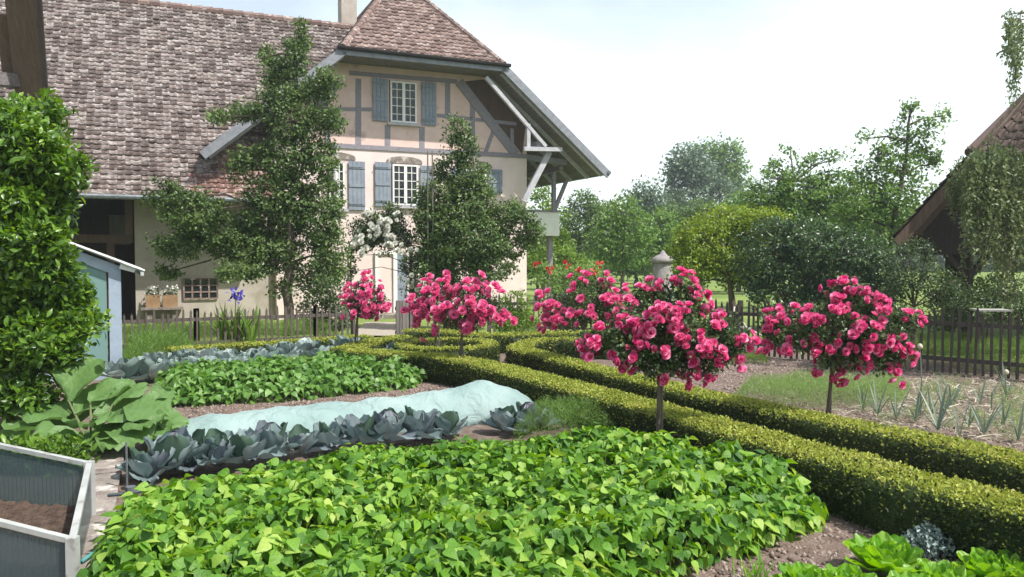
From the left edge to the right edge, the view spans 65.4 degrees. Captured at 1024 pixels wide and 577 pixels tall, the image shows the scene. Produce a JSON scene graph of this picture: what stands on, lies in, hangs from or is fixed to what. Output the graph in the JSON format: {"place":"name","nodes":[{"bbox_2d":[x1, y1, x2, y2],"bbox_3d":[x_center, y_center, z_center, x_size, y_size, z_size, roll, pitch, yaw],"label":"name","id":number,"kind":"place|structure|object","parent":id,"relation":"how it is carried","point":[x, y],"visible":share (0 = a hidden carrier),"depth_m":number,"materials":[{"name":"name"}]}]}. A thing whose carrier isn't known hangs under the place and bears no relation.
{"place":"outdoors","nodes":[
{"label":"outdoors","id":0,"kind":"place"},
{"bbox_2d":[0,0,48,100],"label":"wooden barn","id":1,"kind":"structure","parent":0,"point":[23,52],"depth_m":12.68,"materials":[{"name":"brown wood"}]},
{"bbox_2d":[81,446,124,568],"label":"slab path","id":2,"kind":"structure","parent":0,"point":[108,475],"depth_m":6.64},
{"bbox_2d":[358,322,395,335],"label":"gravel path","id":3,"kind":"structure","parent":0,"point":[378,328],"depth_m":21.50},
{"bbox_2d":[0,334,1023,576],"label":"garden soil","id":4,"kind":"structure","parent":0,"point":[810,543],"depth_m":9.11,"materials":[{"name":"soil"}]},
{"bbox_2d":[0,443,95,576],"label":"cold frame","id":5,"kind":"object","parent":4,"relation":"on","point":[47,509],"visible":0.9,"depth_m":5.67,"materials":[{"name":"grey"}]},
{"bbox_2d":[0,429,99,466],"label":"ferny plant","id":6,"kind":"object","parent":4,"relation":"on","point":[69,445],"visible":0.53,"depth_m":7.24,"materials":[{"name":"green plant"}]},
{"bbox_2d":[0,87,115,429],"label":"laurel bush","id":7,"kind":"object","parent":4,"relation":"on","point":[46,295],"visible":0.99,"depth_m":8.28,"materials":[{"name":"green plant"}]},
{"bbox_2d":[38,242,144,381],"bbox_3d":[-8.059,-0.080,13.764,3.040,3.074,3.420,-1,3,-26],"label":"garden shed","id":8,"kind":"object","parent":4,"relation":"on","point":[97,269],"visible":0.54,"depth_m":12.84,"materials":[{"name":"blue paint"}]},
{"bbox_2d":[0,356,188,455],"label":"rhubarb plant","id":9,"kind":"object","parent":4,"relation":"on","point":[116,403],"visible":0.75,"depth_m":8.10,"materials":[{"name":"green plant"}]},
{"bbox_2d":[101,357,145,378],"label":"cabbage","id":10,"kind":"object","parent":4,"relation":"on","point":[122,367],"visible":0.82,"depth_m":12.09,"materials":[{"name":"green plant"}]},
{"bbox_2d":[115,447,175,481],"bbox_3d":[-3.139,1.518,6.942,0.506,0.280,0.599,-2,3,-40],"label":"cabbage","id":11,"kind":"object","parent":4,"relation":"on","point":[142,464],"visible":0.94,"depth_m":6.86,"materials":[{"name":"teal plant"}]},
{"bbox_2d":[121,356,173,379],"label":"cabbage","id":12,"kind":"object","parent":4,"relation":"on","point":[149,369],"visible":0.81,"depth_m":12.29,"materials":[{"name":"green plant"}]},
{"bbox_2d":[122,323,193,359],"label":"fennel foliage","id":13,"kind":"object","parent":4,"relation":"on","point":[142,339],"visible":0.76,"depth_m":15.51,"materials":[{"name":"green plant"}]},
{"bbox_2d":[120,426,201,471],"bbox_3d":[-3.098,1.448,7.221,0.631,0.371,0.695,1,3,26],"label":"cabbage","id":14,"kind":"object","parent":4,"relation":"on","point":[179,440],"visible":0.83,"depth_m":7.07,"materials":[{"name":"teal plant"}]},
{"bbox_2d":[175,428,215,470],"bbox_3d":[-3.004,1.468,7.283,0.466,0.337,0.628,-5,5,-64],"label":"cabbage","id":15,"kind":"object","parent":4,"relation":"on","point":[198,435],"visible":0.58,"depth_m":7.21,"materials":[{"name":"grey plant"}]},
{"bbox_2d":[193,428,238,465],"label":"cabbage","id":16,"kind":"object","parent":4,"relation":"on","point":[218,449],"visible":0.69,"depth_m":7.25,"materials":[{"name":"green plant"}]},
{"bbox_2d":[227,304,268,341],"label":"iris plant","id":17,"kind":"object","parent":4,"relation":"on","point":[252,334],"visible":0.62,"depth_m":16.79,"materials":[{"name":"green plant"}]},
{"bbox_2d":[211,427,286,464],"bbox_3d":[-2.469,1.471,7.434,0.679,0.318,0.574,-1,3,-25],"label":"cabbage","id":18,"kind":"object","parent":4,"relation":"on","point":[248,444],"visible":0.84,"depth_m":7.31,"materials":[{"name":"teal plant"}]},
{"bbox_2d":[164,334,373,353],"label":"box hedge","id":19,"kind":"object","parent":4,"relation":"on","point":[238,346],"visible":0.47,"depth_m":14.77,"materials":[{"name":"green plant"}]},
{"bbox_2d":[247,420,302,460],"bbox_3d":[-2.398,1.452,7.662,0.642,0.343,0.583,2,3,41],"label":"cabbage","id":20,"kind":"object","parent":4,"relation":"on","point":[273,433],"visible":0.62,"depth_m":7.60,"materials":[{"name":"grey plant"}]},
{"bbox_2d":[154,349,427,407],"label":"bean plants","id":21,"kind":"object","parent":4,"relation":"on","point":[280,377],"visible":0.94,"depth_m":11.42,"materials":[{"name":"plant"}]},
{"bbox_2d":[282,337,320,353],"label":"cabbage","id":22,"kind":"object","parent":4,"relation":"on","point":[304,344],"visible":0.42,"depth_m":14.77,"materials":[{"name":"green plant"}]},
{"bbox_2d":[278,424,330,456],"bbox_3d":[-2.076,1.491,7.783,0.518,0.278,0.385,-3,3,-49],"label":"cabbage","id":23,"kind":"object","parent":4,"relation":"on","point":[299,434],"visible":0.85,"depth_m":7.79,"materials":[{"name":"green plant"}]},
{"bbox_2d":[174,382,453,417],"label":"soil clods","id":24,"kind":"object","parent":4,"relation":"on","point":[270,404],"visible":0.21,"depth_m":10.81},
{"bbox_2d":[313,421,356,448],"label":"cabbage","id":25,"kind":"object","parent":4,"relation":"on","point":[331,432],"visible":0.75,"depth_m":7.95,"materials":[{"name":"grey plant"}]},
{"bbox_2d":[152,380,532,444],"bbox_3d":[-1.722,1.389,9.176,4.490,0.457,1.024,-1,3,-27],"label":"crop fleece","id":26,"kind":"object","parent":4,"relation":"on","point":[476,401],"visible":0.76,"depth_m":9.10,"materials":[{"name":"fabric"}]},
{"bbox_2d":[330,414,385,446],"bbox_3d":[-1.588,1.443,8.204,0.568,0.314,0.672,0,2,-11],"label":"cabbage","id":27,"kind":"object","parent":4,"relation":"on","point":[356,429],"visible":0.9,"depth_m":8.08,"materials":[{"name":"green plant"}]},
{"bbox_2d":[338,269,391,343],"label":"standard rose","id":28,"kind":"object","parent":4,"relation":"on","point":[358,307],"visible":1,"depth_m":14.46,"materials":[{"name":"pink plant"}]},
{"bbox_2d":[327,334,417,355],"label":"box hedge","id":29,"kind":"object","parent":4,"relation":"on","point":[376,342],"visible":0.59,"depth_m":14.87,"materials":[{"name":"green plant"}]},
{"bbox_2d":[368,407,421,441],"bbox_3d":[-1.298,1.428,8.229,0.644,0.344,0.585,-2,3,-35],"label":"cabbage","id":30,"kind":"object","parent":4,"relation":"on","point":[389,421],"visible":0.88,"depth_m":8.20,"materials":[{"name":"grey plant"}]},
{"bbox_2d":[395,300,413,338],"bbox_3d":[-2.435,0.743,18.064,0.420,1.092,0.100,-1,2,-24],"label":"gate post","id":31,"kind":"object","parent":4,"relation":"on","point":[403,321],"visible":0.46,"depth_m":18.02,"materials":[{"name":"grey wood"}]},
{"bbox_2d":[398,405,443,438],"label":"cabbage","id":32,"kind":"object","parent":4,"relation":"on","point":[422,421],"visible":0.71,"depth_m":8.36,"materials":[{"name":"green plant"}]},
{"bbox_2d":[400,269,453,350],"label":"standard rose","id":33,"kind":"object","parent":4,"relation":"on","point":[420,310],"visible":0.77,"depth_m":14.56,"materials":[{"name":"pink plant"}]},
{"bbox_2d":[393,336,500,361],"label":"box hedge","id":34,"kind":"object","parent":4,"relation":"on","point":[486,348],"visible":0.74,"depth_m":14.41,"materials":[{"name":"green plant"}]},
{"bbox_2d":[426,410,467,436],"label":"cabbage","id":35,"kind":"object","parent":4,"relation":"on","point":[449,423],"visible":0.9,"depth_m":8.49,"materials":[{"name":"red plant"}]},
{"bbox_2d":[76,421,829,576],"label":"bean plants","id":36,"kind":"object","parent":4,"relation":"on","point":[472,508],"visible":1,"depth_m":5.07,"materials":[{"name":"green plant"}]},
{"bbox_2d":[420,270,517,355],"bbox_3d":[-0.684,0.608,12.461,1.551,1.804,0.911,0,2,0],"label":"standard rose","id":37,"kind":"object","parent":4,"relation":"on","point":[479,313],"visible":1,"depth_m":12.35,"materials":[{"name":"pink plant"}]},
{"bbox_2d":[477,405,527,431],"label":"cabbage","id":38,"kind":"object","parent":4,"relation":"on","point":[503,419],"visible":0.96,"depth_m":8.78,"materials":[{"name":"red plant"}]},
{"bbox_2d":[401,327,613,353],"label":"box hedge","id":39,"kind":"object","parent":4,"relation":"on","point":[505,339],"visible":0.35,"depth_m":16.66,"materials":[{"name":"green plant"}]},
{"bbox_2d":[490,289,541,332],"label":"leafy shrub","id":40,"kind":"object","parent":4,"relation":"on","point":[515,312],"visible":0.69,"depth_m":17.34,"materials":[{"name":"green plant"}]},
{"bbox_2d":[515,401,548,427],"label":"cabbage","id":41,"kind":"object","parent":4,"relation":"on","point":[521,409],"visible":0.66,"depth_m":8.86,"materials":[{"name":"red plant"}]},
{"bbox_2d":[512,394,617,438],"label":"dill foliage","id":42,"kind":"object","parent":4,"relation":"on","point":[565,412],"visible":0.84,"depth_m":8.67,"materials":[{"name":"green plant"}]},
{"bbox_2d":[504,336,658,360],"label":"box hedge","id":43,"kind":"object","parent":4,"relation":"on","point":[563,347],"visible":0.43,"depth_m":15.43,"materials":[{"name":"green plant"}]},
{"bbox_2d":[530,270,638,358],"bbox_3d":[1.149,0.602,12.599,1.738,1.805,0.850,0,2,0],"label":"standard rose","id":44,"kind":"object","parent":4,"relation":"on","point":[553,320],"visible":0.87,"depth_m":12.47,"materials":[{"name":"pink plant"}]},
{"bbox_2d":[563,293,742,339],"bbox_3d":[3.037,0.714,17.892,0.367,1.163,4.824,-2,3,-44],"label":"picket fence","id":45,"kind":"object","parent":4,"relation":"on","point":[727,307],"visible":0.1,"depth_m":16.58,"materials":[{"name":"brown wood"}]},
{"bbox_2d":[573,266,760,433],"bbox_3d":[1.458,0.741,7.631,1.764,1.918,0.767,0,2,0],"label":"standard rose","id":46,"kind":"object","parent":4,"relation":"on","point":[639,345],"visible":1,"depth_m":7.51,"materials":[{"name":"pink plant"}]},
{"bbox_2d":[341,347,1023,561],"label":"box hedge","id":47,"kind":"object","parent":4,"relation":"on","point":[967,514],"visible":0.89,"depth_m":6.16,"materials":[{"name":"green plant"}]},
{"bbox_2d":[733,537,773,576],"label":"grass tuft","id":48,"kind":"object","parent":4,"relation":"on","point":[754,571],"visible":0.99,"depth_m":4.85,"materials":[{"name":"green plant"}]},
{"bbox_2d":[505,345,1023,503],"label":"box hedge","id":49,"kind":"object","parent":4,"relation":"on","point":[982,463],"visible":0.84,"depth_m":7.76,"materials":[{"name":"green plant"}]},
{"bbox_2d":[771,561,832,576],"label":"lettuce","id":50,"kind":"object","parent":4,"relation":"on","point":[796,569],"visible":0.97,"depth_m":4.72,"materials":[{"name":"green plant"}]},
{"bbox_2d":[736,299,875,363],"bbox_3d":[5.586,0.818,15.217,2.827,1.166,0.169,2,3,44],"label":"picket fence","id":51,"kind":"object","parent":4,"relation":"on","point":[748,314],"visible":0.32,"depth_m":15.79,"materials":[{"name":"brown wood"}]},
{"bbox_2d":[657,512,963,576],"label":"soil clods","id":52,"kind":"object","parent":4,"relation":"on","point":[775,555],"visible":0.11,"depth_m":5.21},
{"bbox_2d":[733,367,911,407],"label":"dill foliage","id":53,"kind":"object","parent":4,"relation":"on","point":[783,382],"visible":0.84,"depth_m":10.74,"materials":[{"name":"green plant"}]},
{"bbox_2d":[754,273,928,416],"bbox_3d":[3.424,0.749,8.374,1.801,1.844,0.800,0,2,0],"label":"standard rose","id":54,"kind":"object","parent":4,"relation":"on","point":[865,342],"visible":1,"depth_m":8.21,"materials":[{"name":"pink plant"}]},
{"bbox_2d":[814,562,876,576],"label":"lettuce","id":55,"kind":"object","parent":4,"relation":"on","point":[844,569],"visible":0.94,"depth_m":4.68,"materials":[{"name":"green plant"}]},
{"bbox_2d":[680,353,1023,449],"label":"soil clods","id":56,"kind":"object","parent":4,"relation":"on","point":[846,409],"visible":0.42,"depth_m":11.84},
{"bbox_2d":[843,531,928,573],"bbox_3d":[2.320,1.656,4.981,0.471,0.204,0.554,1,2,20],"label":"lettuce","id":57,"kind":"object","parent":4,"relation":"on","point":[883,552],"visible":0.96,"depth_m":4.90,"materials":[{"name":"green plant"}]},
{"bbox_2d":[784,368,1023,442],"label":"garden weeds","id":58,"kind":"object","parent":4,"relation":"on","point":[980,413],"visible":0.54,"depth_m":10.44,"materials":[{"name":"green plant"}]},
{"bbox_2d":[833,374,1023,445],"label":"dry stalks","id":59,"kind":"object","parent":4,"relation":"on","point":[960,410],"visible":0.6,"depth_m":10.20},
{"bbox_2d":[901,520,956,561],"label":"plant","id":60,"kind":"object","parent":4,"relation":"on","point":[926,542],"visible":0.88,"depth_m":5.22,"materials":[{"name":"grey plant"}]},
{"bbox_2d":[902,558,976,576],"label":"lettuce","id":61,"kind":"object","parent":4,"relation":"on","point":[944,568],"visible":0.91,"depth_m":4.71,"materials":[{"name":"green plant"}]},
{"bbox_2d":[915,386,968,429],"bbox_3d":[4.807,1.313,8.902,0.586,0.566,0.452,2,3,37],"label":"leek","id":62,"kind":"object","parent":4,"relation":"on","point":[937,423],"visible":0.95,"depth_m":8.94,"materials":[{"name":"green plant"}]},
{"bbox_2d":[877,305,1023,379],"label":"picket fence","id":63,"kind":"object","parent":4,"relation":"on","point":[1001,326],"visible":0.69,"depth_m":13.18,"materials":[{"name":"brown wood"}]},
{"bbox_2d":[941,7,1023,308],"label":"weeping willow","id":64,"kind":"object","parent":4,"relation":"on","point":[989,199],"visible":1,"depth_m":12.54,"materials":[{"name":"green plant"}]},
{"bbox_2d":[952,546,1019,576],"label":"lettuce","id":65,"kind":"object","parent":4,"relation":"on","point":[975,561],"visible":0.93,"depth_m":4.80,"materials":[{"name":"green plant"}]},
{"bbox_2d":[982,549,1023,576],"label":"lettuce","id":66,"kind":"object","parent":4,"relation":"on","point":[1018,571],"visible":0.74,"depth_m":4.79,"materials":[{"name":"green plant"}]},
{"bbox_2d":[107,272,1023,382],"bbox_3d":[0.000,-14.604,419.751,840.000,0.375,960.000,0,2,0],"label":"ground","id":67,"kind":"structure","parent":0,"point":[721,296],"depth_m":29.86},
{"bbox_2d":[141,306,182,323],"bbox_3d":[-10.499,0.807,23.941,1.146,0.499,0.500,-1,2,-24],"label":"bench","id":68,"kind":"object","parent":67,"relation":"on","point":[149,312],"visible":0.74,"depth_m":23.73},
{"bbox_2d":[145,284,161,307],"bbox_3d":[-10.730,0.223,23.813,0.497,0.702,0.317,-1,2,-24],"label":"planter box","id":69,"kind":"object","parent":68,"relation":"on","point":[153,300],"visible":1,"depth_m":23.73,"materials":[{"name":"brown wood"}]},
{"bbox_2d":[162,284,178,306],"bbox_3d":[-10.299,0.223,24.013,0.496,0.712,0.314,-1,2,-24],"label":"planter box","id":70,"kind":"object","parent":68,"relation":"on","point":[170,299],"visible":1,"depth_m":23.93,"materials":[{"name":"brown wood"}]},
{"bbox_2d":[107,312,340,349],"bbox_3d":[-6.330,0.893,17.748,5.376,0.744,1.742,-1,3,-26],"label":"border greenery","id":71,"kind":"object","parent":67,"relation":"on","point":[128,329],"visible":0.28,"depth_m":17.90,"materials":[{"name":"green plant"}]},
{"bbox_2d":[107,305,354,354],"bbox_3d":[-6.117,0.859,16.653,5.825,0.970,0.253,-1,3,-28],"label":"picket fence","id":72,"kind":"object","parent":67,"relation":"on","point":[196,318],"visible":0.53,"depth_m":16.83,"materials":[{"name":"brown wood"}]},
{"bbox_2d":[226,287,256,338],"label":"iris plant","id":73,"kind":"object","parent":67,"relation":"on","point":[236,298],"visible":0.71,"depth_m":16.89,"materials":[{"name":"green plant"}]},
{"bbox_2d":[140,16,353,335],"bbox_3d":[-6.668,-2.804,20.243,5.394,8.046,2.297,0,2,0],"label":"pear tree","id":74,"kind":"object","parent":67,"relation":"on","point":[265,243],"visible":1,"depth_m":19.94,"materials":[{"name":"green plant"}]},
{"bbox_2d":[0,0,610,323],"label":"farmhouse","id":75,"kind":"object","parent":67,"relation":"on","point":[141,86],"visible":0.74,"depth_m":26.23,"materials":[{"name":"paint"}]},
{"bbox_2d":[109,215,130,244],"bbox_3d":[-12.323,-1.842,25.062,0.594,0.926,0.058,-1,2,-24],"label":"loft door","id":76,"kind":"structure","parent":75,"relation":"in","point":[116,222],"depth_m":25.00,"materials":[{"name":"brown wood"}]},
{"bbox_2d":[183,278,217,298],"bbox_3d":[-9.613,0.004,24.602,1.011,0.644,0.070,-1,2,-24],"label":"window","id":77,"kind":"structure","parent":75,"relation":"in","point":[193,288],"depth_m":24.58,"materials":[{"name":"grey"}]},
{"bbox_2d":[326,162,348,211],"bbox_3d":[-5.680,-3.310,25.889,0.710,1.618,0.140,-1,2,-24],"label":"window","id":78,"kind":"structure","parent":75,"relation":"in","point":[337,175],"depth_m":25.95,"materials":[{"name":"white paint"}]},
{"bbox_2d":[374,251,406,312],"bbox_3d":[-4.043,-0.165,26.759,1.110,2.180,0.135,-1,2,-24],"label":"door","id":79,"kind":"structure","parent":75,"relation":"in","point":[392,286],"depth_m":26.76,"materials":[{"name":"paint"}]},
{"bbox_2d":[387,80,419,126],"bbox_3d":[-3.623,-6.202,26.708,1.106,1.485,0.140,-1,2,-24],"label":"window","id":80,"kind":"structure","parent":75,"relation":"in","point":[402,94],"depth_m":26.70,"materials":[{"name":"white paint"}]},
{"bbox_2d":[391,164,417,208],"bbox_3d":[-3.579,-3.444,26.837,1.086,1.488,0.140,-1,2,-24],"label":"window","id":81,"kind":"structure","parent":75,"relation":"in","point":[404,176],"depth_m":26.82,"materials":[{"name":"white paint"}]},
{"bbox_2d":[294,271,355,335],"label":"dark shrub","id":82,"kind":"object","parent":67,"relation":"on","point":[330,298],"visible":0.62,"depth_m":18.81,"materials":[{"name":"green plant"}]},
{"bbox_2d":[342,200,429,301],"bbox_3d":[-3.413,-0.629,21.651,2.430,3.552,1.586,0,2,0],"label":"climbing rose","id":83,"kind":"object","parent":67,"relation":"on","point":[382,224],"visible":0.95,"depth_m":21.27,"materials":[{"name":"white plant"}]},
{"bbox_2d":[404,112,547,328],"bbox_3d":[-0.962,-1.754,21.320,3.868,5.845,2.365,0,2,0],"label":"pear tree","id":84,"kind":"object","parent":67,"relation":"on","point":[453,226],"visible":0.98,"depth_m":21.06,"materials":[{"name":"green plant"}]},
{"bbox_2d":[527,185,577,296],"bbox_3d":[1.780,-2.518,39.864,3.006,5.907,2.798,0,2,0],"label":"orchard tree","id":85,"kind":"object","parent":67,"relation":"on","point":[547,206],"visible":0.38,"depth_m":39.84,"materials":[{"name":"green plant"}]},
{"bbox_2d":[527,241,594,273],"bbox_3d":[1.942,-0.691,33.920,3.257,2.729,1.752,0,2,0],"label":"orchard tree","id":86,"kind":"object","parent":67,"relation":"on","point":[567,253],"visible":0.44,"depth_m":33.80,"materials":[{"name":"green plant"}]},
{"bbox_2d":[530,256,608,319],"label":"red rose bush","id":87,"kind":"object","parent":67,"relation":"on","point":[555,274],"visible":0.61,"depth_m":23.89,"materials":[{"name":"green plant"}]},
{"bbox_2d":[544,188,615,266],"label":"orchard tree","id":88,"kind":"object","parent":67,"relation":"on","point":[576,219],"visible":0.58,"depth_m":47.45,"materials":[{"name":"green plant"}]},
{"bbox_2d":[565,250,652,287],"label":"orchard tree","id":89,"kind":"object","parent":67,"relation":"on","point":[630,272],"visible":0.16,"depth_m":51.47,"materials":[{"name":"green plant"}]},
{"bbox_2d":[583,192,664,294],"bbox_3d":[5.322,-2.044,38.046,3.972,5.114,2.784,0,2,0],"label":"orchard tree","id":90,"kind":"object","parent":67,"relation":"on","point":[610,252],"visible":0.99,"depth_m":37.64,"materials":[{"name":"green plant"}]},
{"bbox_2d":[615,174,679,279],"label":"orchard tree","id":91,"kind":"object","parent":67,"relation":"on","point":[650,199],"visible":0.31,"depth_m":65.02,"materials":[{"name":"green plant"}]},
{"bbox_2d":[624,205,696,271],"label":"orchard tree","id":92,"kind":"object","parent":67,"relation":"on","point":[657,247],"visible":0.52,"depth_m":43.34,"materials":[{"name":"green plant"}]},
{"bbox_2d":[652,195,718,288],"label":"orchard tree","id":93,"kind":"object","parent":67,"relation":"on","point":[689,211],"visible":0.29,"depth_m":49.40,"materials":[{"name":"green plant"}]},
{"bbox_2d":[657,141,745,238],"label":"tall far tree","id":94,"kind":"object","parent":67,"relation":"on","point":[691,169],"visible":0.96,"depth_m":83.78,"materials":[{"name":"green plant"}]},
{"bbox_2d":[684,131,756,246],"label":"dark far tree","id":95,"kind":"object","parent":67,"relation":"on","point":[732,166],"visible":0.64,"depth_m":93.78,"materials":[{"name":"green plant"}]},
{"bbox_2d":[663,199,807,325],"bbox_3d":[6.467,-0.725,22.989,4.245,3.691,2.018,0,2,0],"label":"yellow shrub","id":96,"kind":"object","parent":67,"relation":"on","point":[701,257],"visible":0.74,"depth_m":22.72,"materials":[{"name":"green plant"}]},
{"bbox_2d":[529,188,1023,271],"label":"background wood","id":97,"kind":"object","parent":67,"relation":"on","point":[941,261],"visible":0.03,"depth_m":108.04,"materials":[{"name":"green plant"}]},
{"bbox_2d":[732,142,868,300],"bbox_3d":[10.801,-2.340,29.929,5.036,6.338,2.678,0,2,0],"label":"orchard tree","id":98,"kind":"object","parent":67,"relation":"on","point":[786,197],"visible":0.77,"depth_m":29.65,"materials":[{"name":"green plant"}]},
{"bbox_2d":[713,186,918,292],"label":"orchard tree","id":99,"kind":"object","parent":67,"relation":"on","point":[738,203],"visible":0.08,"depth_m":41.40,"materials":[{"name":"green plant"}]},
{"bbox_2d":[729,212,906,316],"bbox_3d":[8.312,-0.455,21.561,4.849,3.213,2.532,0,2,0],"label":"ivy bush","id":100,"kind":"object","parent":67,"relation":"on","point":[812,278],"visible":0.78,"depth_m":21.10,"materials":[{"name":"green plant"}]},
{"bbox_2d":[750,327,1023,381],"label":"meadow grass","id":101,"kind":"structure","parent":67,"relation":"on","point":[987,344],"depth_m":14.87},
{"bbox_2d":[825,96,957,303],"bbox_3d":[12.683,-2.770,26.850,4.379,7.436,2.522,0,2,0],"label":"young walnut tree","id":102,"kind":"object","parent":67,"relation":"on","point":[878,200],"visible":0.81,"depth_m":26.69,"materials":[{"name":"green plant"}]},
{"bbox_2d":[873,232,974,350],"bbox_3d":[8.253,0.128,15.851,2.062,2.499,1.307,0,2,0],"label":"grey shrub","id":103,"kind":"object","parent":67,"relation":"on","point":[912,285],"visible":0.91,"depth_m":15.75,"materials":[{"name":"green plant"}]},
{"bbox_2d":[912,279,1023,353],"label":"dark shrub","id":104,"kind":"object","parent":67,"relation":"on","point":[997,304],"visible":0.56,"depth_m":16.36,"materials":[{"name":"green plant"}]},
{"bbox_2d":[928,266,1023,339],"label":"shrub","id":105,"kind":"object","parent":67,"relation":"on","point":[981,281],"visible":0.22,"depth_m":18.51,"materials":[{"name":"green plant"}]},
{"bbox_2d":[969,308,1011,360],"bbox_3d":[9.197,0.897,15.347,0.600,0.998,0.400,0,2,6],"label":"garden table","id":106,"kind":"object","parent":67,"relation":"on","point":[1000,310],"visible":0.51,"depth_m":15.24,"materials":[{"name":"grey wood"}]},
{"bbox_2d":[160,0,1023,252],"label":"sky","id":107,"kind":"structure","parent":0,"point":[633,81],"materials":[{"name":"white"}]},
{"bbox_2d":[651,250,672,303],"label":"stone pillar","id":108,"kind":"structure","parent":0,"point":[661,263],"depth_m":28.68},
{"bbox_2d":[891,98,1023,349],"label":"timber barn","id":109,"kind":"structure","parent":0,"point":[929,219],"depth_m":17.05,"materials":[{"name":"brown wood"}]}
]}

